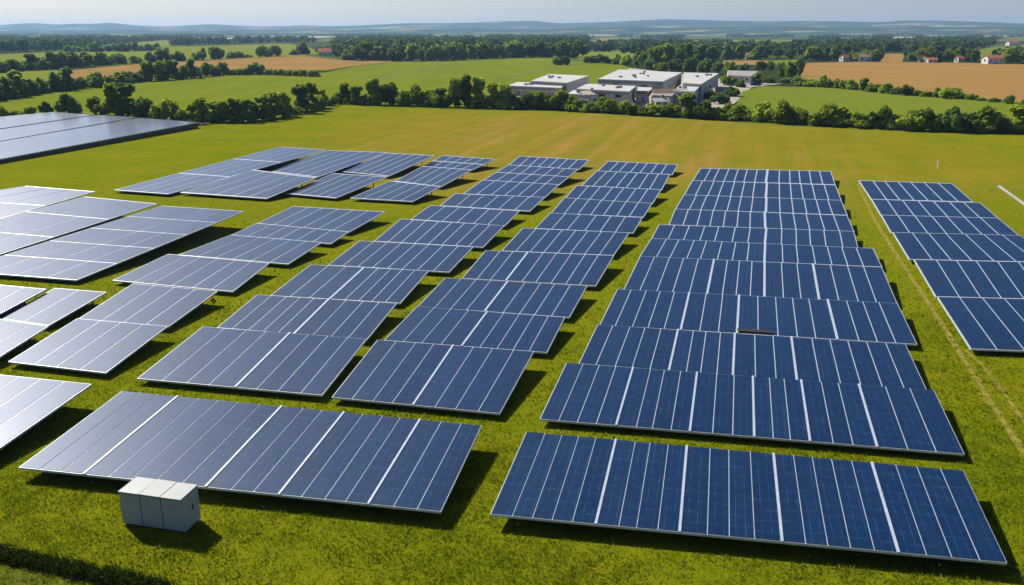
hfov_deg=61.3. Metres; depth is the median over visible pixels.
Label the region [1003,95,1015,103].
shrub
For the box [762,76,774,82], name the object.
shrub
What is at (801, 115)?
shrub
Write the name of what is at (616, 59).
shrub
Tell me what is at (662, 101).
house
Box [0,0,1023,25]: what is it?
sky
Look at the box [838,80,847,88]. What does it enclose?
shrub
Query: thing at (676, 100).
house
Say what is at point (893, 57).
wheat field
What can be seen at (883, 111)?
shrub
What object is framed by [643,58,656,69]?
shrub
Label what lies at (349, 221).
solar table
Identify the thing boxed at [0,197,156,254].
solar table
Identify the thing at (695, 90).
factory hall
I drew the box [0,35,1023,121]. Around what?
ground
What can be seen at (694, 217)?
solar table
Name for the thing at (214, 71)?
shrub
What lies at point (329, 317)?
solar table
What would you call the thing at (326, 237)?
solar table
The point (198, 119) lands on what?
shrub
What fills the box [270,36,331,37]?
field
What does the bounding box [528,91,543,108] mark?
shrub
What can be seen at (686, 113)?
shrub
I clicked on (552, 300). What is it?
solar table
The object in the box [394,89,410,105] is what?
shrub
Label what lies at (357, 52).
tree
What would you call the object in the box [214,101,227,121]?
tree
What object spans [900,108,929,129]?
shrub
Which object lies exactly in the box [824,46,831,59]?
tree
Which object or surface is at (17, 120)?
solar table
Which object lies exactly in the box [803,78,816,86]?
shrub
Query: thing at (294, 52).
shrub
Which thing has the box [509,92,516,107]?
tree
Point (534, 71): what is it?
tractor track
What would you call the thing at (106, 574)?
undergrowth
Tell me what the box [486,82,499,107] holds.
tree
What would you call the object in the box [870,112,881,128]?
shrub
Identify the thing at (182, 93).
pasture
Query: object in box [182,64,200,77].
shrub
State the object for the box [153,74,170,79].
shrub
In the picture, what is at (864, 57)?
house
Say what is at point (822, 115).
shrub
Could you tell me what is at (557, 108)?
shrub
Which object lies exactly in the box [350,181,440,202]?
solar table
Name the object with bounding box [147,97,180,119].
shrub
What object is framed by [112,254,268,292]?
solar table
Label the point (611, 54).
pasture
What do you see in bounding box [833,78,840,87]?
shrub
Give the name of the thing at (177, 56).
shrub
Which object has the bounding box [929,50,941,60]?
shrub
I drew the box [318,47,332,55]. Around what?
house
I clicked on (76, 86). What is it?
shrub
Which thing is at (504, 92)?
tree
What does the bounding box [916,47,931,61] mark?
shrub
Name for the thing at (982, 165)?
meadow
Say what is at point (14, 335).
solar table
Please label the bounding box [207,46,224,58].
shrub
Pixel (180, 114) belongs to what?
shrub
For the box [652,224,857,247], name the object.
solar table
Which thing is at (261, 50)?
shrub
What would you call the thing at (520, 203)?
solar table
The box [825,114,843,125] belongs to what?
shrub
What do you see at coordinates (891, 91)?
shrub
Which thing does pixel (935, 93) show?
shrub
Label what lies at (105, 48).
shrub
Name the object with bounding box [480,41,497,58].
shrub
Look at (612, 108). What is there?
shrub
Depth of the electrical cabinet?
39.63 m
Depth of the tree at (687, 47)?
614.04 m
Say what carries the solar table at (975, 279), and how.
on the meadow
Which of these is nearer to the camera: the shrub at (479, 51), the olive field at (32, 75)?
the olive field at (32, 75)
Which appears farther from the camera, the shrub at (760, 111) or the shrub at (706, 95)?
the shrub at (706, 95)
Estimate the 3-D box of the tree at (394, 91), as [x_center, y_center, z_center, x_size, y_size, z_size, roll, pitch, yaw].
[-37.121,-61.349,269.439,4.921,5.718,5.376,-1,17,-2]
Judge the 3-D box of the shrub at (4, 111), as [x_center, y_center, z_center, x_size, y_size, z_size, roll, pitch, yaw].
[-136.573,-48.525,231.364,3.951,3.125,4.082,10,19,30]
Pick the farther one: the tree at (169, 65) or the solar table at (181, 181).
the tree at (169, 65)
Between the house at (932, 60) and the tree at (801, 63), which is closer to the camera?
the tree at (801, 63)
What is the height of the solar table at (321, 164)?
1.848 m
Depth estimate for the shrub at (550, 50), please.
756.33 m
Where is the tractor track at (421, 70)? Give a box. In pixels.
[379,61,480,79]
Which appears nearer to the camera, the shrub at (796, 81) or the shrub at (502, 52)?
the shrub at (796, 81)
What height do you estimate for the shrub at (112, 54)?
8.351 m
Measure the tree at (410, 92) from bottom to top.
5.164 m
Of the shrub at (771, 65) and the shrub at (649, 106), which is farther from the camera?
the shrub at (771, 65)
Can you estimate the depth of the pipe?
119.55 m
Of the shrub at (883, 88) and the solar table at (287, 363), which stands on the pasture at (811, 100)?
the shrub at (883, 88)
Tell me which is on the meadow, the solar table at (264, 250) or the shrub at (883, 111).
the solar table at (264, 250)
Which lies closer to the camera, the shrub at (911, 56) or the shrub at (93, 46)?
the shrub at (911, 56)
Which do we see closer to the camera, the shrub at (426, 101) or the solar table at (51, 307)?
the solar table at (51, 307)
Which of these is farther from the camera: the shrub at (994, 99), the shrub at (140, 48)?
the shrub at (140, 48)
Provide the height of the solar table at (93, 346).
1.071 m
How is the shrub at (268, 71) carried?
on the pasture at (182, 93)
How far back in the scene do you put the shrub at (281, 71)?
449.25 m
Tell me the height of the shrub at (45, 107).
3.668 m
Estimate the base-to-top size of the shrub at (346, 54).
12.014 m
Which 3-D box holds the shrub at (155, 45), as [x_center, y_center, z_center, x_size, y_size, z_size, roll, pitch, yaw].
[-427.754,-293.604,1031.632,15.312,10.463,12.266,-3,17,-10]
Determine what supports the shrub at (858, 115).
on the pasture at (811, 100)
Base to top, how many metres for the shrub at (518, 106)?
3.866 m
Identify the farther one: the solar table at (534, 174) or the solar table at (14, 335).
the solar table at (534, 174)
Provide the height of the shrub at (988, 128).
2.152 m
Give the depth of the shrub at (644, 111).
233.69 m
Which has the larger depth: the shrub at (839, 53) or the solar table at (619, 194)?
the shrub at (839, 53)
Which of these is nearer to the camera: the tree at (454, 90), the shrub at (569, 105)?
the shrub at (569, 105)
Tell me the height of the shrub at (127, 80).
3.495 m
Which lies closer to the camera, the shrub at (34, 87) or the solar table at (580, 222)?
the solar table at (580, 222)
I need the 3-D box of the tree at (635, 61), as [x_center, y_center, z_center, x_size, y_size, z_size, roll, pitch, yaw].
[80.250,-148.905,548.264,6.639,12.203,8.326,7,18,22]
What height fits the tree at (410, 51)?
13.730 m
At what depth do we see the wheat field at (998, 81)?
448.19 m
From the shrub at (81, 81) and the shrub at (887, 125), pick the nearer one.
the shrub at (887, 125)
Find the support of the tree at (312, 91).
on the meadow
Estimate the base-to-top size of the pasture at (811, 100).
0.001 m
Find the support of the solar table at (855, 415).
on the meadow
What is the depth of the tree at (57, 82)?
329.49 m
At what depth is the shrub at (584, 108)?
244.22 m
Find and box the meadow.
[0,105,1023,584]
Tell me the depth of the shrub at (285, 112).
229.77 m
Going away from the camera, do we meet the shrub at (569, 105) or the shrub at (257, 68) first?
the shrub at (569, 105)
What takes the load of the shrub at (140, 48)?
on the pasture at (187, 51)
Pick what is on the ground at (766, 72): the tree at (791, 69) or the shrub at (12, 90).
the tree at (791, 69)
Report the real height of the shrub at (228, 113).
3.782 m
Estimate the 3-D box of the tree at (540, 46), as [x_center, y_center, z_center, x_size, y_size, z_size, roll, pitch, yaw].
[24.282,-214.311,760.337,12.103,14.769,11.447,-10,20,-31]
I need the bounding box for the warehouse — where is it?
[727,70,757,84]
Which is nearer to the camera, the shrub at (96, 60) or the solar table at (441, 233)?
the solar table at (441, 233)
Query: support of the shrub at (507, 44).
on the ground at (766, 72)
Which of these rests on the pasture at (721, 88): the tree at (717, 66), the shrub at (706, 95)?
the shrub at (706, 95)
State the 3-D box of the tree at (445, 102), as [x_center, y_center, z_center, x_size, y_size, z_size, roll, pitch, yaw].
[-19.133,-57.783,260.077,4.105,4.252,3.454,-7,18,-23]
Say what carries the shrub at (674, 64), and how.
on the ground at (766, 72)
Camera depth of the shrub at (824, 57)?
687.55 m
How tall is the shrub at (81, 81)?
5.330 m
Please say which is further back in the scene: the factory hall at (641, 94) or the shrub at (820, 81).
the shrub at (820, 81)
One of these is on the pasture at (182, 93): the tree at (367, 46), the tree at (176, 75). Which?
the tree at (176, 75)
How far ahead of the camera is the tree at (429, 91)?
262.77 m
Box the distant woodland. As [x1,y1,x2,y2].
[0,33,1023,58]
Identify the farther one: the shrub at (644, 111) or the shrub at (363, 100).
the shrub at (363, 100)
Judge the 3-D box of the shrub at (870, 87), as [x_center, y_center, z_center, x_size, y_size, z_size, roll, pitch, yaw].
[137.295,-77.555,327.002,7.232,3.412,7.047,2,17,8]
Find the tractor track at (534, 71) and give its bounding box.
[491,62,589,80]
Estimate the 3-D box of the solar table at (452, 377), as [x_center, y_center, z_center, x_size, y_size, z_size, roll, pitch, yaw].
[-4.936,5.425,56.027,11.250,1.184,8.781,4,17,12]
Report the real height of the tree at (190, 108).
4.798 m
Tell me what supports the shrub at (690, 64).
on the ground at (766, 72)
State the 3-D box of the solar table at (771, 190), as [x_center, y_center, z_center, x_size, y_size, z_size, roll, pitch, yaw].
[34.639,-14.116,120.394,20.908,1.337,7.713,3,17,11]
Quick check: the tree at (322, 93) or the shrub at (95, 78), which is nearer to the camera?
the tree at (322, 93)
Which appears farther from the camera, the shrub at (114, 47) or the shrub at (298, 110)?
the shrub at (114, 47)
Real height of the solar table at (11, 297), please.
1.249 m
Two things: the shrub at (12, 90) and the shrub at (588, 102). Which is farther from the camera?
the shrub at (12, 90)
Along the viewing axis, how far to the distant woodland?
1158.05 m
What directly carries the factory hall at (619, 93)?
on the pasture at (721, 88)
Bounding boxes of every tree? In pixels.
[5,69,27,96]
[23,53,37,69]
[45,51,60,68]
[57,67,75,89]
[85,96,100,113]
[102,81,120,115]
[113,82,135,116]
[131,42,137,50]
[138,60,156,80]
[153,60,166,79]
[163,60,174,79]
[171,60,180,78]
[185,102,197,120]
[186,58,194,77]
[193,97,208,117]
[200,62,210,76]
[205,101,216,121]
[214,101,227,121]
[215,62,229,74]
[226,98,239,121]
[237,99,256,121]
[254,96,270,119]
[262,91,281,115]
[275,92,294,114]
[290,83,308,107]
[305,82,318,109]
[315,89,328,106]
[339,83,350,103]
[349,86,362,104]
[351,45,366,59]
[359,41,373,59]
[365,78,380,94]
[380,82,395,104]
[385,87,398,104]
[404,43,419,60]
[405,89,414,105]
[409,84,425,105]
[423,89,435,95]
[434,87,446,106]
[441,94,453,106]
[446,78,461,106]
[452,97,462,106]
[460,74,472,101]
[462,91,472,106]
[465,44,476,58]
[469,77,486,106]
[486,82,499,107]
[497,84,511,100]
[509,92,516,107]
[521,92,531,108]
[533,40,545,56]
[533,91,544,108]
[550,89,568,109]
[633,48,642,67]
[637,51,647,67]
[647,45,663,63]
[660,43,675,65]
[674,47,687,62]
[678,92,697,117]
[679,42,696,60]
[692,43,707,60]
[705,45,719,63]
[711,61,723,72]
[734,44,744,59]
[752,45,765,59]
[752,72,761,83]
[776,62,785,77]
[784,61,799,76]
[796,57,804,75]
[805,46,816,60]
[814,45,824,59]
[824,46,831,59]
[829,45,838,60]
[842,44,850,53]
[858,78,869,90]
[941,50,951,61]
[957,47,964,56]
[966,47,972,61]
[970,49,980,61]
[1002,46,1018,62]
[1007,104,1023,131]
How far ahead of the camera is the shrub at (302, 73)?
440.97 m
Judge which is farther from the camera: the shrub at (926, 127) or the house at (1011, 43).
the house at (1011, 43)
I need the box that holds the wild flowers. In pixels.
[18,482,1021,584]
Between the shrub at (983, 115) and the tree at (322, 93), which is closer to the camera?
the shrub at (983, 115)
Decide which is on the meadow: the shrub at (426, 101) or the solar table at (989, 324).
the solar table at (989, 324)
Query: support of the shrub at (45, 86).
on the olive field at (32, 75)
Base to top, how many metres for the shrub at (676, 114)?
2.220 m
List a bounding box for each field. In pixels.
[0,70,63,99]
[71,56,392,78]
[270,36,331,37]
[598,38,634,38]
[723,60,767,64]
[800,62,1023,101]
[880,54,903,61]
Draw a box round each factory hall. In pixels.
[510,82,562,95]
[530,74,588,92]
[569,90,589,100]
[576,84,635,103]
[598,69,681,97]
[635,87,652,102]
[651,93,673,103]
[673,84,698,104]
[682,72,718,100]
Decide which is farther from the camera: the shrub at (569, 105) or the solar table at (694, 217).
the shrub at (569, 105)
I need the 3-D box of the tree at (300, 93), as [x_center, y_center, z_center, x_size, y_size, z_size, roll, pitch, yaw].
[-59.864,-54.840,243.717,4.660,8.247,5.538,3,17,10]
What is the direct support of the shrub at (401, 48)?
on the ground at (766, 72)
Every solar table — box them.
[0,112,92,128]
[0,115,136,141]
[0,118,198,162]
[0,186,94,217]
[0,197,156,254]
[0,206,243,280]
[0,285,45,314]
[0,288,105,326]
[0,319,48,357]
[0,375,91,449]
[8,318,167,373]
[19,391,481,513]
[79,283,217,328]
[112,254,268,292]
[114,147,325,194]
[137,327,366,396]
[179,235,321,264]
[180,170,315,198]
[217,295,396,340]
[232,223,348,244]
[259,206,384,232]
[265,150,386,177]
[272,265,428,304]
[285,173,386,198]
[328,241,472,272]
[332,340,533,414]
[341,153,433,176]
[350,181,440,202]
[374,219,503,247]
[385,306,564,353]
[396,166,471,187]
[410,205,519,226]
[419,278,586,318]
[424,155,494,170]
[440,193,544,211]
[462,250,613,286]
[463,180,558,197]
[484,165,577,184]
[490,432,1006,564]
[502,228,628,254]
[509,156,588,169]
[535,213,642,233]
[539,363,963,455]
[551,198,651,217]
[565,185,660,204]
[579,325,926,389]
[581,171,669,190]
[598,161,677,174]
[600,289,916,345]
[624,256,896,302]
[639,238,881,266]
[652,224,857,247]
[669,209,853,230]
[675,195,847,215]
[684,180,841,200]
[693,168,834,184]
[858,180,972,201]
[871,199,997,217]
[881,215,1017,234]
[892,232,1023,261]
[914,260,1023,298]
[937,297,1023,351]
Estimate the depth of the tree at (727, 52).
693.54 m
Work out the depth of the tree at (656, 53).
553.35 m
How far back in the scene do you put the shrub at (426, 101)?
260.89 m
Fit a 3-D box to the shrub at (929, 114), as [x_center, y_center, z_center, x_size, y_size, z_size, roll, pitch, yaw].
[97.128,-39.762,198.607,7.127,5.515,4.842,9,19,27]
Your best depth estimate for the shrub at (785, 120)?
212.38 m
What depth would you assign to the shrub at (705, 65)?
479.39 m
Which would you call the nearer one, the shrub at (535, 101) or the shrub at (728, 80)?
the shrub at (535, 101)
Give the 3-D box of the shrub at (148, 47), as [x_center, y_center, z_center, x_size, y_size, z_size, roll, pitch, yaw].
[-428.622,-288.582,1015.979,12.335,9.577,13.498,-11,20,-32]
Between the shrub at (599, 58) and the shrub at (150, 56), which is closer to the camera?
the shrub at (599, 58)
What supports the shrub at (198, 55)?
on the ground at (766, 72)
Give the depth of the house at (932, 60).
632.83 m
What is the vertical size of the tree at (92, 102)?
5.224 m
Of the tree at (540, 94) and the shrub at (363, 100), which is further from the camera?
the shrub at (363, 100)
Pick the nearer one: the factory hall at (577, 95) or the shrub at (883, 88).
the factory hall at (577, 95)
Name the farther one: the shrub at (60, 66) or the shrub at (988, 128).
the shrub at (60, 66)
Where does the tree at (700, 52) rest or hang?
on the ground at (766, 72)
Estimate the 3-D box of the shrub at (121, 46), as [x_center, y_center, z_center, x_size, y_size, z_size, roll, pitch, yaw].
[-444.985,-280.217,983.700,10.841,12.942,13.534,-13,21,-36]
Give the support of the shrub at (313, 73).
on the pasture at (182, 93)
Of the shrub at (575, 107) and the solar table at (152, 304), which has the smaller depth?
the solar table at (152, 304)
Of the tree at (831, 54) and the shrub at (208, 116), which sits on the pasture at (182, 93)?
the shrub at (208, 116)
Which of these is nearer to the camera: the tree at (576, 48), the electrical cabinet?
the electrical cabinet
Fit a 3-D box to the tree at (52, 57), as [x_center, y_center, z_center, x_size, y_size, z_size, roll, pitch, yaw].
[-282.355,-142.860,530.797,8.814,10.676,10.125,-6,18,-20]
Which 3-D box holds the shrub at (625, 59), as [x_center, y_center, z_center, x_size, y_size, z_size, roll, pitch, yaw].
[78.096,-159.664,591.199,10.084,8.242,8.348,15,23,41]
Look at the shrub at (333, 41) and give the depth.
922.53 m
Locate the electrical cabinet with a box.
[118,477,200,532]
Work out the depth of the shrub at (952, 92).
294.12 m
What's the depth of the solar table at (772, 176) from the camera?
131.60 m
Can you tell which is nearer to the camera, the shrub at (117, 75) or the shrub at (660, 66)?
the shrub at (117, 75)
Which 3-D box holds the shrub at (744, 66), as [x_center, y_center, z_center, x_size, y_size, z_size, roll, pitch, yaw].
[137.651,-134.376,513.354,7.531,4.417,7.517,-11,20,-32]
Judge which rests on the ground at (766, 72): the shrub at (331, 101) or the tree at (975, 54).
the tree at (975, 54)
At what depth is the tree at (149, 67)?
396.89 m
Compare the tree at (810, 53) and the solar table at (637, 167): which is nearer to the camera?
the solar table at (637, 167)
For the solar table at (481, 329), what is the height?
1.029 m
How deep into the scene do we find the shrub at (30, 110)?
235.19 m
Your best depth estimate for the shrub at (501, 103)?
254.78 m
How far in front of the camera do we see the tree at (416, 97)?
263.28 m
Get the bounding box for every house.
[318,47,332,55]
[579,88,598,101]
[647,86,687,104]
[650,95,669,105]
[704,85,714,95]
[839,53,849,61]
[859,53,877,61]
[918,55,932,61]
[926,56,937,62]
[954,54,965,62]
[981,54,1004,63]
[1005,41,1018,45]
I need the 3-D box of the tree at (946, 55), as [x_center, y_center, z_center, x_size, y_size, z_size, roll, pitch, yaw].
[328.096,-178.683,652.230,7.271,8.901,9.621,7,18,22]
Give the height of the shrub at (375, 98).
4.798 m
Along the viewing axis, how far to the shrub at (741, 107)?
221.12 m
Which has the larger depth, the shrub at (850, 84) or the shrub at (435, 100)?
the shrub at (850, 84)
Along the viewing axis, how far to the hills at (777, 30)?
5130.00 m
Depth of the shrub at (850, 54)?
675.79 m
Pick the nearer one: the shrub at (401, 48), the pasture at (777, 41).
the shrub at (401, 48)
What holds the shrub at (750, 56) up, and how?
on the ground at (766, 72)
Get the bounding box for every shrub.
[0,61,9,71]
[0,77,18,98]
[0,86,9,99]
[0,105,9,116]
[5,59,21,70]
[9,110,26,115]
[14,59,24,70]
[20,60,36,69]
[20,78,39,94]
[20,86,30,95]
[23,106,36,113]
[34,58,51,69]
[34,77,49,92]
[37,101,53,112]
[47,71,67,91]
[51,60,66,68]
[53,93,82,113]
[57,51,68,66]
[62,45,70,51]
[65,51,84,67]
[68,78,89,89]
[70,45,76,51]
[74,76,87,88]
[75,46,84,51]
[80,51,94,66]
[86,41,98,51]
[87,71,105,87]
[91,57,103,64]
[93,52,110,64]
[93,104,110,114]
[101,46,108,51]
[102,74,116,83]
[108,52,120,62]
[111,43,119,51]
[111,53,127,62]
[114,71,124,82]
[117,41,127,51]
[117,76,134,82]
[121,71,140,82]
[124,43,132,50]
[128,56,143,62]
[128,96,153,117]
[133,74,144,81]
[135,71,150,80]
[137,45,146,50]
[144,43,152,50]
[144,51,157,61]
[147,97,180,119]
[152,42,160,50]
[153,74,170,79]
[154,46,170,60]
[170,50,186,60]
[174,108,188,120]
[176,66,189,78]
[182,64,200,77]
[191,51,205,59]
[193,110,209,121]
[204,112,215,121]
[206,64,221,75]
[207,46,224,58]
[212,112,226,121]
[224,111,238,121]
[225,51,234,57]
[225,69,235,74]
[233,51,244,57]
[234,67,249,74]
[235,109,251,122]
[244,67,253,74]
[247,62,265,74]
[253,110,264,120]
[254,45,269,56]
[264,69,273,74]
[267,45,281,55]
[267,103,280,118]
[276,69,285,74]
[277,102,292,117]
[283,70,291,75]
[289,49,299,54]
[291,69,301,75]
[292,106,304,114]
[296,41,310,53]
[298,70,306,75]
[302,100,317,110]
[307,69,320,76]
[318,95,325,108]
[326,39,337,47]
[326,96,335,105]
[332,91,344,103]
[340,46,356,59]
[340,94,355,103]
[357,94,368,104]
[366,46,379,59]
[366,90,382,104]
[378,45,390,60]
[386,47,404,60]
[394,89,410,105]
[396,45,407,60]
[417,47,425,60]
[421,94,431,106]
[424,45,438,60]
[429,93,446,106]
[431,44,449,60]
[441,41,458,59]
[452,42,468,59]
[472,101,482,107]
[473,44,489,58]
[478,98,489,107]
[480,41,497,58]
[493,97,512,108]
[495,44,507,57]
[503,40,517,51]
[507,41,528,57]
[512,95,525,108]
[512,96,522,108]
[518,45,538,56]
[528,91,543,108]
[542,94,556,109]
[543,42,556,57]
[551,56,562,64]
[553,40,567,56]
[553,100,564,110]
[559,56,570,64]
[563,97,580,111]
[564,96,580,111]
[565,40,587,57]
[578,102,597,112]
[579,100,594,106]
[582,55,594,62]
[593,53,606,62]
[597,96,616,112]
[603,56,611,62]
[604,102,618,112]
[612,54,621,63]
[612,104,625,112]
[618,100,635,113]
[619,53,631,64]
[625,105,645,114]
[637,108,657,115]
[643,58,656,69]
[646,103,661,114]
[653,62,668,71]
[656,105,673,116]
[663,103,681,116]
[668,59,682,70]
[669,109,683,116]
[681,106,696,117]
[683,57,699,71]
[693,99,711,118]
[696,58,711,72]
[702,107,717,118]
[703,89,717,98]
[710,92,730,103]
[711,102,734,118]
[713,112,734,119]
[719,75,737,85]
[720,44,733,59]
[723,60,737,71]
[723,86,740,96]
[728,102,754,121]
[728,112,749,120]
[735,79,745,86]
[738,63,749,69]
[746,51,755,59]
[750,101,773,121]
[754,61,767,69]
[760,109,773,121]
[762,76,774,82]
[767,61,775,69]
[771,99,796,123]
[774,112,792,123]
[779,77,791,82]
[790,76,806,85]
[793,107,809,124]
[799,51,809,59]
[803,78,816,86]
[806,103,837,125]
[815,74,827,86]
[819,51,827,59]
[822,78,833,87]
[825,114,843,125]
[832,49,846,60]
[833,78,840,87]
[835,106,852,120]
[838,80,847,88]
[840,118,854,126]
[845,79,858,89]
[846,118,871,127]
[847,51,854,60]
[848,111,867,127]
[852,52,860,60]
[864,83,881,91]
[866,105,892,123]
[869,49,883,61]
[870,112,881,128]
[877,114,896,129]
[878,83,893,92]
[882,114,912,129]
[888,86,897,93]
[895,84,914,95]
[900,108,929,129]
[905,121,931,130]
[907,52,917,60]
[913,90,922,95]
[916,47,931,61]
[919,91,932,96]
[920,107,945,131]
[928,118,940,130]
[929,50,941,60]
[932,87,941,97]
[938,87,965,98]
[940,106,962,131]
[945,48,961,60]
[945,126,964,131]
[956,111,980,131]
[965,93,978,99]
[970,125,995,132]
[973,105,1000,132]
[975,97,986,100]
[987,97,1002,101]
[987,122,1008,132]
[991,108,1016,132]
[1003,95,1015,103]
[1016,52,1023,62]
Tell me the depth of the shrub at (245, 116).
216.86 m
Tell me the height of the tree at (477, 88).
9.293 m
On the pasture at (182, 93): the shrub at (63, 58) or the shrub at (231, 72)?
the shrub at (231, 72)
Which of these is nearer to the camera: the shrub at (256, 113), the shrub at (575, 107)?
the shrub at (256, 113)
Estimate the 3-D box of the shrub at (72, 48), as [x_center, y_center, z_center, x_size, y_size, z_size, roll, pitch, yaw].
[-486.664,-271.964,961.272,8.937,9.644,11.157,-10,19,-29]
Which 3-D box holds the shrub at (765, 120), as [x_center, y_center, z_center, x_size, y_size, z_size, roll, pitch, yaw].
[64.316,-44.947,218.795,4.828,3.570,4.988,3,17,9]
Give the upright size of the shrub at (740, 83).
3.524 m
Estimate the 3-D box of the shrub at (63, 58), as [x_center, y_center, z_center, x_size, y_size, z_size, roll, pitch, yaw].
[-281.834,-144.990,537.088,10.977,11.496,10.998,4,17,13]
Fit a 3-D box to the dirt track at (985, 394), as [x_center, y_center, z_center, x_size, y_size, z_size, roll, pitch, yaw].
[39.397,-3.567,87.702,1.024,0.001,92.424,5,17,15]
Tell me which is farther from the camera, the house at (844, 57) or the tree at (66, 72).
the house at (844, 57)
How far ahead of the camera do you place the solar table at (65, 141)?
179.70 m
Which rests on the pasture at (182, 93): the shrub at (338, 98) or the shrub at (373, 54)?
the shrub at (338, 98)
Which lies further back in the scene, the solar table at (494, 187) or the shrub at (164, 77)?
the shrub at (164, 77)
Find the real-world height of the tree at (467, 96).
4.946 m
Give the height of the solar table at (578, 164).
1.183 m
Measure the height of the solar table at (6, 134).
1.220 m
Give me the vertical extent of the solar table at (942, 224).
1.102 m
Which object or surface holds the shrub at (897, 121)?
on the pasture at (811, 100)
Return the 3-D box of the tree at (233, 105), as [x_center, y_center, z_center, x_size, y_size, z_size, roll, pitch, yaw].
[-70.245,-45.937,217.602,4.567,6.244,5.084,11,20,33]
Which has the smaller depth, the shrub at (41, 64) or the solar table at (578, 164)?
the solar table at (578, 164)
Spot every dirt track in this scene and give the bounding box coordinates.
[857,184,1023,456]
[964,350,1023,422]
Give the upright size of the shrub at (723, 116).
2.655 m
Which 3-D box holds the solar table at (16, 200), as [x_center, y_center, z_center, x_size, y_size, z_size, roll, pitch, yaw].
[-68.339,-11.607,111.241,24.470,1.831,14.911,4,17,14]
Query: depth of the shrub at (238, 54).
744.71 m
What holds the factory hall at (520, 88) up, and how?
on the pasture at (721, 88)
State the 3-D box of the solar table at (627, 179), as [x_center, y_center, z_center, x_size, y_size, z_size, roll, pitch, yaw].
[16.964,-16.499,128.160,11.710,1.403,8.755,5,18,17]
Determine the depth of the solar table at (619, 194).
117.64 m
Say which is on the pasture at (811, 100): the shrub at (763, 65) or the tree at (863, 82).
the tree at (863, 82)
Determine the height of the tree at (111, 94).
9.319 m
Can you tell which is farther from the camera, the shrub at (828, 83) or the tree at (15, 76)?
the shrub at (828, 83)
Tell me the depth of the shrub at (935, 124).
196.87 m
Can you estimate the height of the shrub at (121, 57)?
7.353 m
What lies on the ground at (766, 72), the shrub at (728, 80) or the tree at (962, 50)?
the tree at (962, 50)
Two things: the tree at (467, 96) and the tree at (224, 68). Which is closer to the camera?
the tree at (467, 96)
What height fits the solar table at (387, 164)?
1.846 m
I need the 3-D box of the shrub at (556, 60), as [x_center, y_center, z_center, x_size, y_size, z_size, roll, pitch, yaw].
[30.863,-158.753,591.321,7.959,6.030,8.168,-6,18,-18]
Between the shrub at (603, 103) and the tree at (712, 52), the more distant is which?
the tree at (712, 52)
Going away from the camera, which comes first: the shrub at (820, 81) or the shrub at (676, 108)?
the shrub at (676, 108)
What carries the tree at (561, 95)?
on the ground at (766, 72)
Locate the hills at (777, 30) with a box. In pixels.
[0,26,1023,35]
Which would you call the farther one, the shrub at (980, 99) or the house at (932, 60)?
the house at (932, 60)
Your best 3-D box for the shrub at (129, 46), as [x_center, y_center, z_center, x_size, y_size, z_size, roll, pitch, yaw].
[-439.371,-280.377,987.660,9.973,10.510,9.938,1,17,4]
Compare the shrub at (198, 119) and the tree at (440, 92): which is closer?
the shrub at (198, 119)
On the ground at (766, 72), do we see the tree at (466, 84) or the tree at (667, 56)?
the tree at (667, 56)
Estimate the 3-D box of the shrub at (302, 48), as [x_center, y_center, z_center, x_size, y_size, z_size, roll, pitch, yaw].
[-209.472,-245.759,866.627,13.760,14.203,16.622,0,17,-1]
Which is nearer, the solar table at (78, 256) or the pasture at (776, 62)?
the solar table at (78, 256)
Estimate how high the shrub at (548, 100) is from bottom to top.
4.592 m
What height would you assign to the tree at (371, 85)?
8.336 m
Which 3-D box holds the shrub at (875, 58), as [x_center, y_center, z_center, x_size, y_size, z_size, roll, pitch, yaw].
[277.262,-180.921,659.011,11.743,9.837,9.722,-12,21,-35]
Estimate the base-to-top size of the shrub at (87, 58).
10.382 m
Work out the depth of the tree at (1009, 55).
619.64 m
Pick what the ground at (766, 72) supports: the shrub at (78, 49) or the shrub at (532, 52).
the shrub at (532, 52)
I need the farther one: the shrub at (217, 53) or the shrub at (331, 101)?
the shrub at (217, 53)
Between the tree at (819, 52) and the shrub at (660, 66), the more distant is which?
the tree at (819, 52)
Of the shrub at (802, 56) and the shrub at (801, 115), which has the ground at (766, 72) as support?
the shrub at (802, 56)
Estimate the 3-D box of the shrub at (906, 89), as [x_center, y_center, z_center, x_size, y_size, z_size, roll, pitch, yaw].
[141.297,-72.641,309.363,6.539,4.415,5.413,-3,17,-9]
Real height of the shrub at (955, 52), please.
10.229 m
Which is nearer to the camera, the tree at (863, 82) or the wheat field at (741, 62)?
the tree at (863, 82)
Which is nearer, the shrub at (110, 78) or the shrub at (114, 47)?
the shrub at (110, 78)
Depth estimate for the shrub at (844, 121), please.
206.04 m
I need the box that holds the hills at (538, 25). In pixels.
[0,19,1023,30]
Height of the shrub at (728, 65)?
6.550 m
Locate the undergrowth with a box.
[0,542,178,584]
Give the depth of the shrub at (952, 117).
195.39 m
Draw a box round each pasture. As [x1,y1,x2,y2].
[0,44,317,65]
[0,58,628,123]
[126,40,169,47]
[518,68,780,108]
[575,50,634,62]
[693,40,790,43]
[737,86,1023,134]
[768,60,795,65]
[966,45,1023,59]
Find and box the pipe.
[998,185,1023,205]
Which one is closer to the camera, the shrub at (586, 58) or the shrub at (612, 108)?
the shrub at (612, 108)
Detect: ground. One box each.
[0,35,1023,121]
[0,560,99,584]
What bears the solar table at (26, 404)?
on the meadow

